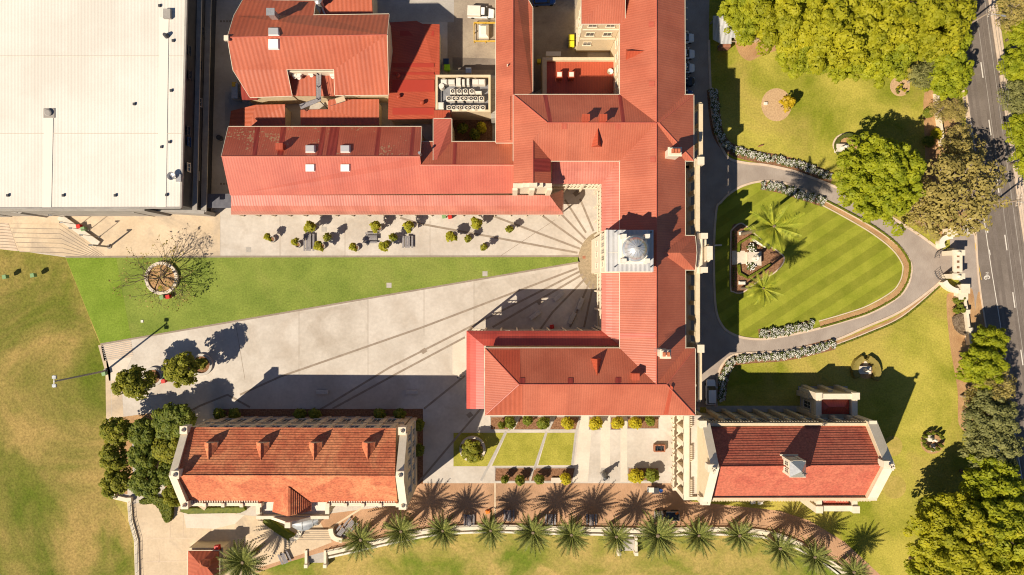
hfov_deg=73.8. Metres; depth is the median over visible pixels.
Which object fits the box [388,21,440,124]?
skillion annexe
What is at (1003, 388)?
street tree
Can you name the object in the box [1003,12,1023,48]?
leafy tree
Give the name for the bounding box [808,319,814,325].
rose bush
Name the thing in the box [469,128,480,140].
dark shrub
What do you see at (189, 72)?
window
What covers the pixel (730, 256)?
statue garden edge
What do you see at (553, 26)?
yard
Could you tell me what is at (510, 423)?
dark shrub
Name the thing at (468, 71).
switch cabinet
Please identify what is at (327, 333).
slab
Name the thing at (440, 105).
plant cabinet
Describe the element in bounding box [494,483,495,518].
paving strip
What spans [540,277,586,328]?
paving strip
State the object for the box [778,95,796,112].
golden tree
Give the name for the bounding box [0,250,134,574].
playing field
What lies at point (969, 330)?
street wall
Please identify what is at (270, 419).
window
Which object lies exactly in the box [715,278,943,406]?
drive kerb
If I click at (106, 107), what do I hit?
gymnasium
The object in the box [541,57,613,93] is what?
flat roof annexe
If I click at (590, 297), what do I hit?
paving strip
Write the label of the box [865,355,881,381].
clipped hedge
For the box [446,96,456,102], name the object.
air conditioner
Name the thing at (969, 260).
footpath
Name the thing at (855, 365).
clipped hedge
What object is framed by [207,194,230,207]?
covered link
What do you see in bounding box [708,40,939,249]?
drive kerb
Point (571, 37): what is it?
wheelie bin
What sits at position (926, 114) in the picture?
dark shrub
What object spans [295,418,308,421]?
window
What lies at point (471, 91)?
air conditioner
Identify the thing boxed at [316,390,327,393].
bench
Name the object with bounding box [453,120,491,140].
planted court bed
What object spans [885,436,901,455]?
worn patch
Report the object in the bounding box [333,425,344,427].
window
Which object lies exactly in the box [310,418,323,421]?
window
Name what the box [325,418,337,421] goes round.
window
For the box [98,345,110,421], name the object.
field edge step
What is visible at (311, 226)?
potted tree
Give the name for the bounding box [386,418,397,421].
window
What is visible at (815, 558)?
date palm
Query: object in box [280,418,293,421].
window
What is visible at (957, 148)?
street tree
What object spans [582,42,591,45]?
window
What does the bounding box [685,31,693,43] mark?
parked car
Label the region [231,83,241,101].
lane store
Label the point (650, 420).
dark shrub
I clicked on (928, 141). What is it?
dark shrub
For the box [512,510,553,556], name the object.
date palm
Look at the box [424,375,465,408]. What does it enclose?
paving strip
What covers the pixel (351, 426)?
window
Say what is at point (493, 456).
paving strip
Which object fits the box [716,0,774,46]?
spreading tree
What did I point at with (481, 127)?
yellow shrub
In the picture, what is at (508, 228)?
potted tree
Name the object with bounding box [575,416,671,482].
court paving
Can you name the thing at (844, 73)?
spreading tree
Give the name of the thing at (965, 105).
verge
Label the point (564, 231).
paving strip
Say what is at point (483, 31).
gas tank
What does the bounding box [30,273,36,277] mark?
litter bin
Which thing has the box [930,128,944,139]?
yellow shrub
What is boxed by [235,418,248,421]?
window
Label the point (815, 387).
church apron
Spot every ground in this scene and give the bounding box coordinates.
[0,249,839,574]
[18,0,1023,574]
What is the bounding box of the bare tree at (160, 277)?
[108,235,193,311]
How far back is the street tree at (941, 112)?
133.70 m
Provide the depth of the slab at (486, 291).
136.50 m
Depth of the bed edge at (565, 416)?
136.44 m
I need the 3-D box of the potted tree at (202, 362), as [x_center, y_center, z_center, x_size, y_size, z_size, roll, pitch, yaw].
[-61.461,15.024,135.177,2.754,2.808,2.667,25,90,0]
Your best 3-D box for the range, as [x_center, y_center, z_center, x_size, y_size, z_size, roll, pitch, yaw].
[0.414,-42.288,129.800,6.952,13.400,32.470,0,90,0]
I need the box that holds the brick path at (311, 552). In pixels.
[251,550,318,572]
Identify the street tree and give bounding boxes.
[900,180,953,238]
[915,152,1011,240]
[929,96,956,123]
[937,133,986,185]
[940,123,977,156]
[945,98,966,122]
[959,384,1002,414]
[970,369,1018,404]
[994,0,1023,32]
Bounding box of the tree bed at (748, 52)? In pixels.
[733,38,778,60]
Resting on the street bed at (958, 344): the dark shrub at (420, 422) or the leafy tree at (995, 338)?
the leafy tree at (995, 338)
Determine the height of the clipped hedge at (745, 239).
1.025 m
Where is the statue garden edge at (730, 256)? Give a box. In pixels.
[730,223,784,293]
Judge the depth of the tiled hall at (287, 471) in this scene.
121.70 m
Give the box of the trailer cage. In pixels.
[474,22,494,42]
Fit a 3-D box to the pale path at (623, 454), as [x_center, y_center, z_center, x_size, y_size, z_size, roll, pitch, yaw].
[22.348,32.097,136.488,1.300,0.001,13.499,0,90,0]
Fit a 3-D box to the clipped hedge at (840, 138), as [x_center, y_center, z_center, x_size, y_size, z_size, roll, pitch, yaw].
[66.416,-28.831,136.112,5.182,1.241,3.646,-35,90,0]
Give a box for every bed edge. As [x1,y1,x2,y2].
[490,416,515,429]
[495,467,531,481]
[514,416,550,429]
[531,467,574,481]
[550,416,580,429]
[610,416,620,429]
[627,416,658,428]
[627,467,658,480]
[832,132,846,148]
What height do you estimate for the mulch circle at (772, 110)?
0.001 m
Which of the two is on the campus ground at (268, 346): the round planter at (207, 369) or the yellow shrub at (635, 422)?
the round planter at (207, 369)
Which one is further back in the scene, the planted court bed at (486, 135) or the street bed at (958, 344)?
the planted court bed at (486, 135)
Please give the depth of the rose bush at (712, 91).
135.60 m
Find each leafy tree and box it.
[917,26,974,62]
[922,52,974,100]
[955,343,1010,390]
[958,454,1023,502]
[971,324,1010,353]
[995,46,1023,81]
[1000,107,1023,147]
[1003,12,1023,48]
[1006,145,1023,177]
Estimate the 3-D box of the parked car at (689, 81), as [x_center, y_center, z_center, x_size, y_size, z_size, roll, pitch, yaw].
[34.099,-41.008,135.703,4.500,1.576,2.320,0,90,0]
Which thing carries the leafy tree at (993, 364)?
on the street bed at (958, 344)
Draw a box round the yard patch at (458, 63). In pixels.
[452,57,494,69]
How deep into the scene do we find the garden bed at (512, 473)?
136.48 m
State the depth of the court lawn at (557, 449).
136.49 m
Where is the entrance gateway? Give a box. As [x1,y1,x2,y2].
[934,227,969,299]
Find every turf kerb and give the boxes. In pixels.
[65,255,577,257]
[100,261,578,344]
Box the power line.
[985,1,1023,243]
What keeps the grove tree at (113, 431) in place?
on the grove bed at (132, 419)
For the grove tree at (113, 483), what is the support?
on the grove bed at (132, 419)
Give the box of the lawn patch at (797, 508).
[692,501,819,519]
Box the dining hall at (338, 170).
[221,118,563,216]
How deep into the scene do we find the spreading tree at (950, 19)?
121.68 m
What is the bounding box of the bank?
[997,0,1023,179]
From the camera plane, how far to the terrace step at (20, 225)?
136.46 m
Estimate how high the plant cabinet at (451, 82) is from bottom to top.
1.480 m
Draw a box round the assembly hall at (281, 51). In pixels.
[224,0,392,104]
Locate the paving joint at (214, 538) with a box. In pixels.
[145,538,284,538]
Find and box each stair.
[0,223,17,250]
[101,340,132,360]
[299,538,330,538]
[300,536,329,536]
[304,550,328,567]
[326,95,345,106]
[616,536,637,555]
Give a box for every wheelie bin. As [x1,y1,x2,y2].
[443,58,448,63]
[444,64,449,71]
[569,34,573,40]
[569,41,573,47]
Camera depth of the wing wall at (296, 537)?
135.40 m
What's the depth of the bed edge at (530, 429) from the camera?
136.44 m
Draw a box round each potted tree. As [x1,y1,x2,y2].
[144,371,157,383]
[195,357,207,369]
[263,233,271,241]
[291,237,298,245]
[303,220,316,232]
[313,241,323,251]
[322,232,331,241]
[348,242,357,251]
[369,220,380,232]
[378,240,390,251]
[388,233,397,241]
[402,221,413,233]
[445,231,456,241]
[464,234,471,242]
[470,216,482,229]
[480,243,487,250]
[505,225,513,232]
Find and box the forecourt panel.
[184,513,243,528]
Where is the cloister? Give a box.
[671,415,700,499]
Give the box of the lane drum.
[216,135,223,140]
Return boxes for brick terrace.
[313,483,879,574]
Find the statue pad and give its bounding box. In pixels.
[601,468,608,480]
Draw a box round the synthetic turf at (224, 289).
[116,257,579,339]
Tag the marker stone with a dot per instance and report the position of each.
(741, 282)
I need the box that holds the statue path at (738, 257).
[732,251,760,265]
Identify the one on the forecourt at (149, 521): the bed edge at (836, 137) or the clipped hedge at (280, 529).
the clipped hedge at (280, 529)
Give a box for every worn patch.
[883,476,905,498]
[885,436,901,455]
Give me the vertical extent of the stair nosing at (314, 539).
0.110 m
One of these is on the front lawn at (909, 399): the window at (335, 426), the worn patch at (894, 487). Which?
the worn patch at (894, 487)
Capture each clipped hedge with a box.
[139,496,173,522]
[180,506,246,513]
[262,519,295,540]
[737,235,770,251]
[737,263,770,278]
[820,200,910,327]
[834,133,859,155]
[836,286,939,346]
[850,355,865,378]
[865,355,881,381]
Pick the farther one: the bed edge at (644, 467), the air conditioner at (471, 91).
the bed edge at (644, 467)
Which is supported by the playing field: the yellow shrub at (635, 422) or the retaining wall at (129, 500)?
the retaining wall at (129, 500)
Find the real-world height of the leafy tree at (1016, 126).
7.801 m
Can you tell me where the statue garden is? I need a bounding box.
[731,224,783,292]
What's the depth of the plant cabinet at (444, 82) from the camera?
129.55 m
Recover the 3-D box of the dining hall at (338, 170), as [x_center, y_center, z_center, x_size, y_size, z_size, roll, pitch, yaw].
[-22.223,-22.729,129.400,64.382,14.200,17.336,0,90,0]
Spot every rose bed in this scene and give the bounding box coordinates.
[707,89,833,182]
[718,338,834,399]
[758,321,809,336]
[761,182,823,206]
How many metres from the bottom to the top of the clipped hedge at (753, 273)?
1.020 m
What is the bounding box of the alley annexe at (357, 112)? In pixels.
[300,99,381,125]
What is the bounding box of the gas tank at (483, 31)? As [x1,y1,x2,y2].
[479,24,488,39]
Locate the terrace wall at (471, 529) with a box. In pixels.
[326,524,846,574]
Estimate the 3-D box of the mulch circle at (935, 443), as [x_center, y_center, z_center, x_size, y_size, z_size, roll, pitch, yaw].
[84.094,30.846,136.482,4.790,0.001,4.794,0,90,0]
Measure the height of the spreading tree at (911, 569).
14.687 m
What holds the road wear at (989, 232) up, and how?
on the road
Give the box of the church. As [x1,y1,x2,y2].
[696,385,894,512]
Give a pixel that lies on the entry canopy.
(305, 525)
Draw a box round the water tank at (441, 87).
[439,83,444,90]
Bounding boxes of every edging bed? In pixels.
[819,202,908,325]
[835,286,940,344]
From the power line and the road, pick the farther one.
the road
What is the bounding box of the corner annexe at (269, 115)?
[229,104,290,125]
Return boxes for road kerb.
[966,95,986,327]
[988,0,1023,240]
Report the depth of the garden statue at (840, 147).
135.71 m
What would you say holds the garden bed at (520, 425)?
on the campus ground at (268, 346)
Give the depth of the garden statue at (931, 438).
135.71 m
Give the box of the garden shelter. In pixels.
[710,16,759,50]
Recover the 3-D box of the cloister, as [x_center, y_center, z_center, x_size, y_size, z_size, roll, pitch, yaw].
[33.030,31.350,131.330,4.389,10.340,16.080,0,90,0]
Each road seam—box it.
[975,4,1023,357]
[979,4,1023,328]
[985,4,1023,284]
[988,2,1023,258]
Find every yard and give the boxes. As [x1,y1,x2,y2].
[447,0,494,74]
[530,0,586,92]
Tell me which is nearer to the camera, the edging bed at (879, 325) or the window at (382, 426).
the window at (382, 426)
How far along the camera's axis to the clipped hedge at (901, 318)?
136.27 m
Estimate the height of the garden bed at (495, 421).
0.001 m
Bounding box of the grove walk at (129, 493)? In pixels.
[127,485,164,499]
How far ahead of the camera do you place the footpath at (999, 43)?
136.40 m
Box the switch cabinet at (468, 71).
[466,68,471,74]
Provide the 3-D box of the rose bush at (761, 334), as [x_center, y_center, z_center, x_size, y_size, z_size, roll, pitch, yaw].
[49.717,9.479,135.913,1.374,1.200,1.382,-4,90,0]
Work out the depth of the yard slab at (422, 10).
136.49 m
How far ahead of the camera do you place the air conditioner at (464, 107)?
129.66 m
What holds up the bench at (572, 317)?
on the campus ground at (268, 346)
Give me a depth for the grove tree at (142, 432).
129.09 m
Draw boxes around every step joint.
[13,232,98,255]
[14,237,96,255]
[16,242,93,255]
[19,228,101,255]
[20,251,86,255]
[26,247,90,255]
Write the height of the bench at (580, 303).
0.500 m
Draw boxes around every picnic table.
[278,551,291,564]
[304,234,313,250]
[334,525,345,537]
[343,517,357,531]
[365,232,376,242]
[402,236,412,247]
[464,514,473,525]
[545,514,555,524]
[586,514,596,524]
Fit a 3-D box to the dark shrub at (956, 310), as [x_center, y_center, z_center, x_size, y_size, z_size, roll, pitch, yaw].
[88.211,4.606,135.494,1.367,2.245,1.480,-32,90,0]
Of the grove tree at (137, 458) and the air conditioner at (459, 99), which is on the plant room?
the air conditioner at (459, 99)
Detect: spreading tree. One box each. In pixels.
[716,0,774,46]
[740,0,829,63]
[772,0,826,4]
[775,29,831,79]
[789,0,884,73]
[816,35,873,83]
[847,0,940,61]
[860,42,919,88]
[894,0,977,61]
[903,491,1002,574]
[903,548,956,574]
[958,488,1023,568]
[958,543,1023,574]
[1007,523,1023,574]
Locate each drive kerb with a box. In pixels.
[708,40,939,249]
[713,180,912,339]
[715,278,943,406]
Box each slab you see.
[300,300,366,368]
[377,0,453,21]
[474,269,561,328]
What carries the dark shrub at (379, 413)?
on the hall bed at (324, 412)
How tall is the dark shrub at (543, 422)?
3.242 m
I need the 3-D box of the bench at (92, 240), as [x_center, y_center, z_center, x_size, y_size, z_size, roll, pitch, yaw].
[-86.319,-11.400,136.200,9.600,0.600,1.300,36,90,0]
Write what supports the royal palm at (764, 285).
on the statue garden
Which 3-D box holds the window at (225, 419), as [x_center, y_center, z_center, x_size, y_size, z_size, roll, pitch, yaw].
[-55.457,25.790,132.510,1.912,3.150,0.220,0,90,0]
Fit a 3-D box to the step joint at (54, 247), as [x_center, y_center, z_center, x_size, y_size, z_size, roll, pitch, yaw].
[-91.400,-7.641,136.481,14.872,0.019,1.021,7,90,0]
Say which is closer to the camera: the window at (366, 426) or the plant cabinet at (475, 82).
the window at (366, 426)
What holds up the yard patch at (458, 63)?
on the service yard at (461, 36)
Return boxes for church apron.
[706,396,800,411]
[798,386,846,389]
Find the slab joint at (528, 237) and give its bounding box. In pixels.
[502,220,553,254]
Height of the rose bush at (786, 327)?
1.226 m
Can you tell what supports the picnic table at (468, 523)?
on the brick terrace
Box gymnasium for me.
[0,0,216,217]
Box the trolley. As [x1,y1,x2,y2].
[647,486,658,493]
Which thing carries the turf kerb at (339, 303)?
on the campus ground at (268, 346)
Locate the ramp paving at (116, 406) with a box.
[111,381,122,416]
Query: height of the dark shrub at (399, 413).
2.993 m
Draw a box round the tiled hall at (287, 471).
[169,416,416,527]
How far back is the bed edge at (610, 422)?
136.44 m
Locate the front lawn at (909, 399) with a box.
[690,0,988,574]
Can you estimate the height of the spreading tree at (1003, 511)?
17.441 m
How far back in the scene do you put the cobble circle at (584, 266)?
136.49 m
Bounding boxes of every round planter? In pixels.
[143,367,163,385]
[144,262,178,294]
[194,353,212,375]
[459,436,485,461]
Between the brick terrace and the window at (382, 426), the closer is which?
the window at (382, 426)
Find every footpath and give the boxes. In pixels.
[950,235,979,358]
[990,0,1023,224]
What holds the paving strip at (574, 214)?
on the campus ground at (268, 346)
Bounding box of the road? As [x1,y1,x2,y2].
[966,0,1023,497]
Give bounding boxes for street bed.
[916,80,967,239]
[947,287,974,430]
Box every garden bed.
[491,417,514,428]
[495,468,531,480]
[515,417,549,428]
[531,468,574,480]
[550,417,578,428]
[628,417,657,427]
[628,468,657,479]
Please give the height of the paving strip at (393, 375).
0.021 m
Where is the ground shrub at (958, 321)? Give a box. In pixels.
[952,313,965,335]
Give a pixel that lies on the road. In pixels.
(988, 291)
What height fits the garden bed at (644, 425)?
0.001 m
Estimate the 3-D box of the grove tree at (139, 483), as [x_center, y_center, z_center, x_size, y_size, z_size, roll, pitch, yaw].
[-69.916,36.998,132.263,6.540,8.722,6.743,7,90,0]
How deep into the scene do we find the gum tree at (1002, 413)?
127.25 m
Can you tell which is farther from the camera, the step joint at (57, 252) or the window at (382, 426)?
the step joint at (57, 252)
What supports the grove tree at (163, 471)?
on the campus ground at (268, 346)
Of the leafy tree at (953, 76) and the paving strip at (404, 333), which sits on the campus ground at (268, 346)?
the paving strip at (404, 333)
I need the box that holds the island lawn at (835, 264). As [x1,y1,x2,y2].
[715,182,903,337]
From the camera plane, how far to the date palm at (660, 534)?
128.90 m
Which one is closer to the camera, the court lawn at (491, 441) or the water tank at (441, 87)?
the water tank at (441, 87)
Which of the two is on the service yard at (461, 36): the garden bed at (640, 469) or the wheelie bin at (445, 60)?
the wheelie bin at (445, 60)
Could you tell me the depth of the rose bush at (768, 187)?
135.67 m
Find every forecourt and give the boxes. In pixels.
[0,212,219,255]
[132,503,331,574]
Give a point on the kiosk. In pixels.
(202, 559)
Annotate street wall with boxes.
[933,94,943,145]
[961,300,972,344]
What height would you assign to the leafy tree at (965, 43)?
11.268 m
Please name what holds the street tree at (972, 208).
on the street bed at (933, 151)
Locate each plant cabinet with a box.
[438,102,443,109]
[441,79,447,85]
[448,79,454,85]
[456,78,460,87]
[472,79,478,86]
[475,91,481,95]
[479,79,484,86]
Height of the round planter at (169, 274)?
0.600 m
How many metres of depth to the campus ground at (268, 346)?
136.50 m
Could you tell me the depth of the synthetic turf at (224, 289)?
136.49 m
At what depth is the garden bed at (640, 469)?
136.48 m
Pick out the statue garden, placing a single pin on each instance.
(774, 259)
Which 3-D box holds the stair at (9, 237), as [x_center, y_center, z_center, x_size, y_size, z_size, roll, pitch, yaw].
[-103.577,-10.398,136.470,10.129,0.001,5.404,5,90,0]
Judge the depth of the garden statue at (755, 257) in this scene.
135.31 m
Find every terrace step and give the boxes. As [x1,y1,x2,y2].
[9,223,102,254]
[11,228,99,255]
[13,233,97,255]
[15,238,94,255]
[16,243,91,255]
[18,247,87,255]
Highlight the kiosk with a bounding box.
[187,541,229,574]
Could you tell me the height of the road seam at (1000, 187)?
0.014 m
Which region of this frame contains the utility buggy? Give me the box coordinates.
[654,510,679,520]
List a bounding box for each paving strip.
[192,394,249,410]
[240,268,577,395]
[320,270,579,408]
[328,507,362,528]
[332,336,464,408]
[400,217,577,253]
[417,409,480,484]
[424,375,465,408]
[480,431,506,480]
[492,215,579,249]
[492,273,582,327]
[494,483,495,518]
[534,431,546,469]
[540,215,582,244]
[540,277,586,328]
[548,416,553,430]
[561,215,585,239]
[564,199,585,232]
[569,281,590,326]
[571,417,580,466]
[579,199,593,230]
[583,284,593,326]
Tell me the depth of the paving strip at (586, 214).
136.49 m
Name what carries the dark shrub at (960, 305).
on the street bed at (958, 344)
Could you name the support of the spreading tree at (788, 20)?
on the tree bed at (748, 52)
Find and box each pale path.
[573,416,590,481]
[600,416,609,469]
[620,416,626,481]
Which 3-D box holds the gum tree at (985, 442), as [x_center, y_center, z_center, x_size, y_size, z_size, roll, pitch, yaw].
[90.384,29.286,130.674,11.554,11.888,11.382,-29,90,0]
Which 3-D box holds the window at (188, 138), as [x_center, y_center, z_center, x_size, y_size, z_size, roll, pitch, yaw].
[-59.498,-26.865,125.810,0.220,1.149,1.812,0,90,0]
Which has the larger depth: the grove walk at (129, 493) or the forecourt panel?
the grove walk at (129, 493)
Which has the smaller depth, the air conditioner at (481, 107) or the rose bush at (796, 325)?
the air conditioner at (481, 107)
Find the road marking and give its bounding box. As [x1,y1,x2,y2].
[966,88,1022,478]
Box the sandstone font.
[653,444,664,451]
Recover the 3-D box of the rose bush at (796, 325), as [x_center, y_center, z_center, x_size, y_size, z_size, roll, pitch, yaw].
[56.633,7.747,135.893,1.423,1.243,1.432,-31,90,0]
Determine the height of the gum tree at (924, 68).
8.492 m
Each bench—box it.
[57,216,99,246]
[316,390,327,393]
[507,510,510,520]
[529,310,540,319]
[551,477,561,482]
[553,291,564,301]
[567,312,575,324]
[576,297,583,309]
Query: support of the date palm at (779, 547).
on the campus ground at (268, 346)
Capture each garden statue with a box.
[600,469,609,480]
[746,252,760,264]
[834,144,848,152]
[858,365,870,373]
[925,434,937,441]
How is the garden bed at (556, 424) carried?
on the campus ground at (268, 346)
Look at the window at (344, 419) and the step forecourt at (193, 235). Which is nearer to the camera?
the window at (344, 419)
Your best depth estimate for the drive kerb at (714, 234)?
136.38 m
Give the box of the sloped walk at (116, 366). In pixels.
[106,357,131,380]
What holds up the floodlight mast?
on the field edge step at (108, 399)
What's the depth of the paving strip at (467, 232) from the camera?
136.48 m
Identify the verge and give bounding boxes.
[962,90,985,336]
[975,292,984,331]
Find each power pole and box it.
[972,5,1005,22]
[989,194,1021,205]
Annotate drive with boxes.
[685,0,949,406]
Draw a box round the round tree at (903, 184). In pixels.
[831,131,927,236]
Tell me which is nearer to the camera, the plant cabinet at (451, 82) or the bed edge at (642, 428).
the plant cabinet at (451, 82)
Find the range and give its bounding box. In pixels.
[495,0,532,142]
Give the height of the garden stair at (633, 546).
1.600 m
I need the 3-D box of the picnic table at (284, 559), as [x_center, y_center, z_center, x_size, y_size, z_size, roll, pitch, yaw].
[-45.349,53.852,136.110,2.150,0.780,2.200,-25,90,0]
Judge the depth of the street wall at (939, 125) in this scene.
135.54 m
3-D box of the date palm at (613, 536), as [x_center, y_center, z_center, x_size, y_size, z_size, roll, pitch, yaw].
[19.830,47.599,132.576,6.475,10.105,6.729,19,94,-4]
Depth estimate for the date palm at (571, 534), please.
129.80 m
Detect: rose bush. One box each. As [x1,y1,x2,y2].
[708,88,714,93]
[714,102,720,108]
[714,128,719,135]
[717,395,723,401]
[725,361,731,367]
[746,243,756,251]
[746,262,755,270]
[758,332,764,338]
[760,155,766,161]
[765,185,771,190]
[774,331,780,337]
[784,325,790,330]
[793,323,799,329]
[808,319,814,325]
[817,172,823,178]
[829,339,835,345]
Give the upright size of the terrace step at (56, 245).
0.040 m
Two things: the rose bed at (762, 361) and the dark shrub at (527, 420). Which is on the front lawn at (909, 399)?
the rose bed at (762, 361)
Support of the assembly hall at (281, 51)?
on the campus ground at (268, 346)
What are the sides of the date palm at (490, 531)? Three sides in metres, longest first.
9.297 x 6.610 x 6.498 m
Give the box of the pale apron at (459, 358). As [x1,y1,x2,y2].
[452,336,465,376]
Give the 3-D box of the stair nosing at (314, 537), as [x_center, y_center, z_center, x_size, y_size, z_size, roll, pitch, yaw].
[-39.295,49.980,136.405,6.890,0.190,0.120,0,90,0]
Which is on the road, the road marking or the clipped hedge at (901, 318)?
the road marking
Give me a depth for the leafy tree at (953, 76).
128.10 m
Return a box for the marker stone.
[738,281,745,284]
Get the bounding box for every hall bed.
[222,409,422,416]
[417,417,422,483]
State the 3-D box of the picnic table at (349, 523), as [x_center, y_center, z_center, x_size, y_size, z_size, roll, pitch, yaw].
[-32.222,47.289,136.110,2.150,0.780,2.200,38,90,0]
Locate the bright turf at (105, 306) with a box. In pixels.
[66,258,130,342]
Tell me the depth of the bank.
136.49 m
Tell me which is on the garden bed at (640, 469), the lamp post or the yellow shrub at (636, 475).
the yellow shrub at (636, 475)
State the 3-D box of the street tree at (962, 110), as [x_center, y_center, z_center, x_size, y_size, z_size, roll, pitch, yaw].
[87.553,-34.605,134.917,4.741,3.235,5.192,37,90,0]
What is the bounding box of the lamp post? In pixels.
[88,244,111,248]
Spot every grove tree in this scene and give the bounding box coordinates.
[98,443,128,472]
[98,467,133,499]
[99,416,129,446]
[111,364,155,400]
[126,443,157,471]
[127,417,155,447]
[127,466,161,499]
[151,402,197,440]
[151,435,178,463]
[156,462,171,486]
[161,351,199,387]
[161,483,180,506]
[460,439,483,463]
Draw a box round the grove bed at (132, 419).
[112,413,172,493]
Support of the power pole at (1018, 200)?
on the road
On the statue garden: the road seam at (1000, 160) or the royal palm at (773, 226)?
the royal palm at (773, 226)
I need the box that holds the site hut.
[545,51,560,56]
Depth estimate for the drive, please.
136.49 m
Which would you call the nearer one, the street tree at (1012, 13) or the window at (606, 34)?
the window at (606, 34)
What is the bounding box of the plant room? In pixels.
[434,75,494,124]
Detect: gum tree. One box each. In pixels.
[907,58,934,90]
[957,415,1023,470]
[961,388,1020,442]
[996,80,1023,114]
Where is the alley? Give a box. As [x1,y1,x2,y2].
[225,92,389,129]
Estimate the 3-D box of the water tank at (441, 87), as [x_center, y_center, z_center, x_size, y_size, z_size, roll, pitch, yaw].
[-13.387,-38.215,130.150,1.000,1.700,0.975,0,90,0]
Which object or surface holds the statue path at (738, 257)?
on the statue garden
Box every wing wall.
[289,530,302,542]
[328,527,342,542]
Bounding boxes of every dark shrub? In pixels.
[213,408,225,418]
[228,408,240,417]
[293,408,306,418]
[308,407,321,418]
[373,408,386,417]
[393,408,406,417]
[416,418,424,431]
[416,443,424,456]
[457,123,468,133]
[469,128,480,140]
[497,421,504,428]
[501,474,508,483]
[504,416,515,429]
[515,474,524,485]
[522,416,532,426]
[533,473,544,484]
[536,416,549,429]
[644,468,659,482]
[645,416,654,425]
[921,136,935,147]
[922,107,933,117]
[951,298,960,303]
[952,307,960,313]
[956,303,963,307]
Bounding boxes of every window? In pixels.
[187,44,191,55]
[187,126,190,135]
[187,137,190,146]
[187,162,190,172]
[188,69,191,80]
[219,418,234,421]
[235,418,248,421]
[250,418,263,421]
[265,418,278,421]
[269,425,281,427]
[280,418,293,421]
[285,425,297,427]
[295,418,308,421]
[301,425,313,427]
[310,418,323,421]
[317,425,328,427]
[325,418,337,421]
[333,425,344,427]
[340,418,352,421]
[348,425,360,427]
[356,418,367,421]
[364,425,375,427]
[371,418,382,421]
[380,425,391,427]
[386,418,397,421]
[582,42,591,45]
[585,32,594,36]
[602,32,611,36]
[803,399,810,409]
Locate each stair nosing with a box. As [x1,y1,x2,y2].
[297,539,331,539]
[299,537,329,537]
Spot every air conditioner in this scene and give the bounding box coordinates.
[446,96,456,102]
[450,89,455,94]
[451,105,461,109]
[455,96,465,102]
[457,89,462,94]
[459,105,468,109]
[463,89,468,94]
[463,96,473,102]
[467,105,477,109]
[469,89,474,94]
[473,96,478,102]
[475,105,485,109]
[479,96,484,102]
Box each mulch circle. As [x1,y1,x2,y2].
[761,88,790,120]
[839,137,856,149]
[860,362,872,378]
[890,78,909,95]
[921,430,943,453]
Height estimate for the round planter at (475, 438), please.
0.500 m
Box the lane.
[212,0,242,193]
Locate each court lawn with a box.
[453,433,503,465]
[492,433,544,465]
[538,433,574,464]
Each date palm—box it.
[215,537,270,574]
[338,517,383,562]
[380,510,421,554]
[424,509,460,550]
[475,509,506,551]
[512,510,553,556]
[552,511,590,558]
[598,516,631,558]
[634,509,683,562]
[677,514,720,559]
[717,516,762,556]
[759,525,804,570]
[794,532,837,574]
[831,553,872,574]
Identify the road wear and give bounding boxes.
[965,51,1023,492]
[968,36,1023,452]
[974,21,1023,383]
[975,0,1023,354]
[980,0,1023,317]
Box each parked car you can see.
[532,0,555,6]
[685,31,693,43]
[685,47,694,59]
[685,61,694,73]
[685,75,694,86]
[705,379,717,404]
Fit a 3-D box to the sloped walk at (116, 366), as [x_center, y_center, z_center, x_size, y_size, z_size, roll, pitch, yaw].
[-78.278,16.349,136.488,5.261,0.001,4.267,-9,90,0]
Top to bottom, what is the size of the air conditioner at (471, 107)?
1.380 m
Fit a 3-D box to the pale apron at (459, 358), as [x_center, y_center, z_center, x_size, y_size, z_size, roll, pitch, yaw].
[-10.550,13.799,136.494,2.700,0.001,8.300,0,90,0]
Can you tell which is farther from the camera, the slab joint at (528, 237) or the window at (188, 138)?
the slab joint at (528, 237)
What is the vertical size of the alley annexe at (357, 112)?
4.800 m
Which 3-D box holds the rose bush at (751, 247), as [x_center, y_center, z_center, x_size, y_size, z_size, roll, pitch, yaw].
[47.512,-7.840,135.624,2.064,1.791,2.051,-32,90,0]
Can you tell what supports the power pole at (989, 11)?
on the road
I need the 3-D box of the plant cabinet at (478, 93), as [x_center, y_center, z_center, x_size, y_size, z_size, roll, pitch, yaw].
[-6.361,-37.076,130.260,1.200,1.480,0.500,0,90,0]
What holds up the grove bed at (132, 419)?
on the campus ground at (268, 346)
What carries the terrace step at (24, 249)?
on the campus ground at (268, 346)
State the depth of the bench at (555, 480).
136.00 m
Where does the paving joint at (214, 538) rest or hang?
on the forecourt at (149, 521)
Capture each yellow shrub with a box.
[476,122,486,132]
[559,472,571,484]
[561,417,574,429]
[588,416,602,429]
[610,416,624,428]
[628,417,641,429]
[628,468,644,483]
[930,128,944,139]
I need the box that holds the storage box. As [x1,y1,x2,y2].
[214,544,220,549]
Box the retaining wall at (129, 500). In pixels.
[113,493,139,574]
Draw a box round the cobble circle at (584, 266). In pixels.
[578,232,599,289]
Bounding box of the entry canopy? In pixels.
[292,519,318,530]
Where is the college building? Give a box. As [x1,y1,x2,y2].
[466,0,712,415]
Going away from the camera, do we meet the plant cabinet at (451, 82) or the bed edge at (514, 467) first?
the plant cabinet at (451, 82)
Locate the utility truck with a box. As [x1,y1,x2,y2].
[467,5,493,19]
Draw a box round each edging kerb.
[819,205,903,321]
[836,284,939,344]
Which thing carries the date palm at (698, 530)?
on the campus ground at (268, 346)
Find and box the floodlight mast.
[52,369,107,387]
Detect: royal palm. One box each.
[740,269,784,306]
[741,200,804,253]
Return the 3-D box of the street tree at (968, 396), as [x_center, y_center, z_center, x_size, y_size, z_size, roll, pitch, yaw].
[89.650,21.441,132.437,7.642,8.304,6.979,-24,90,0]

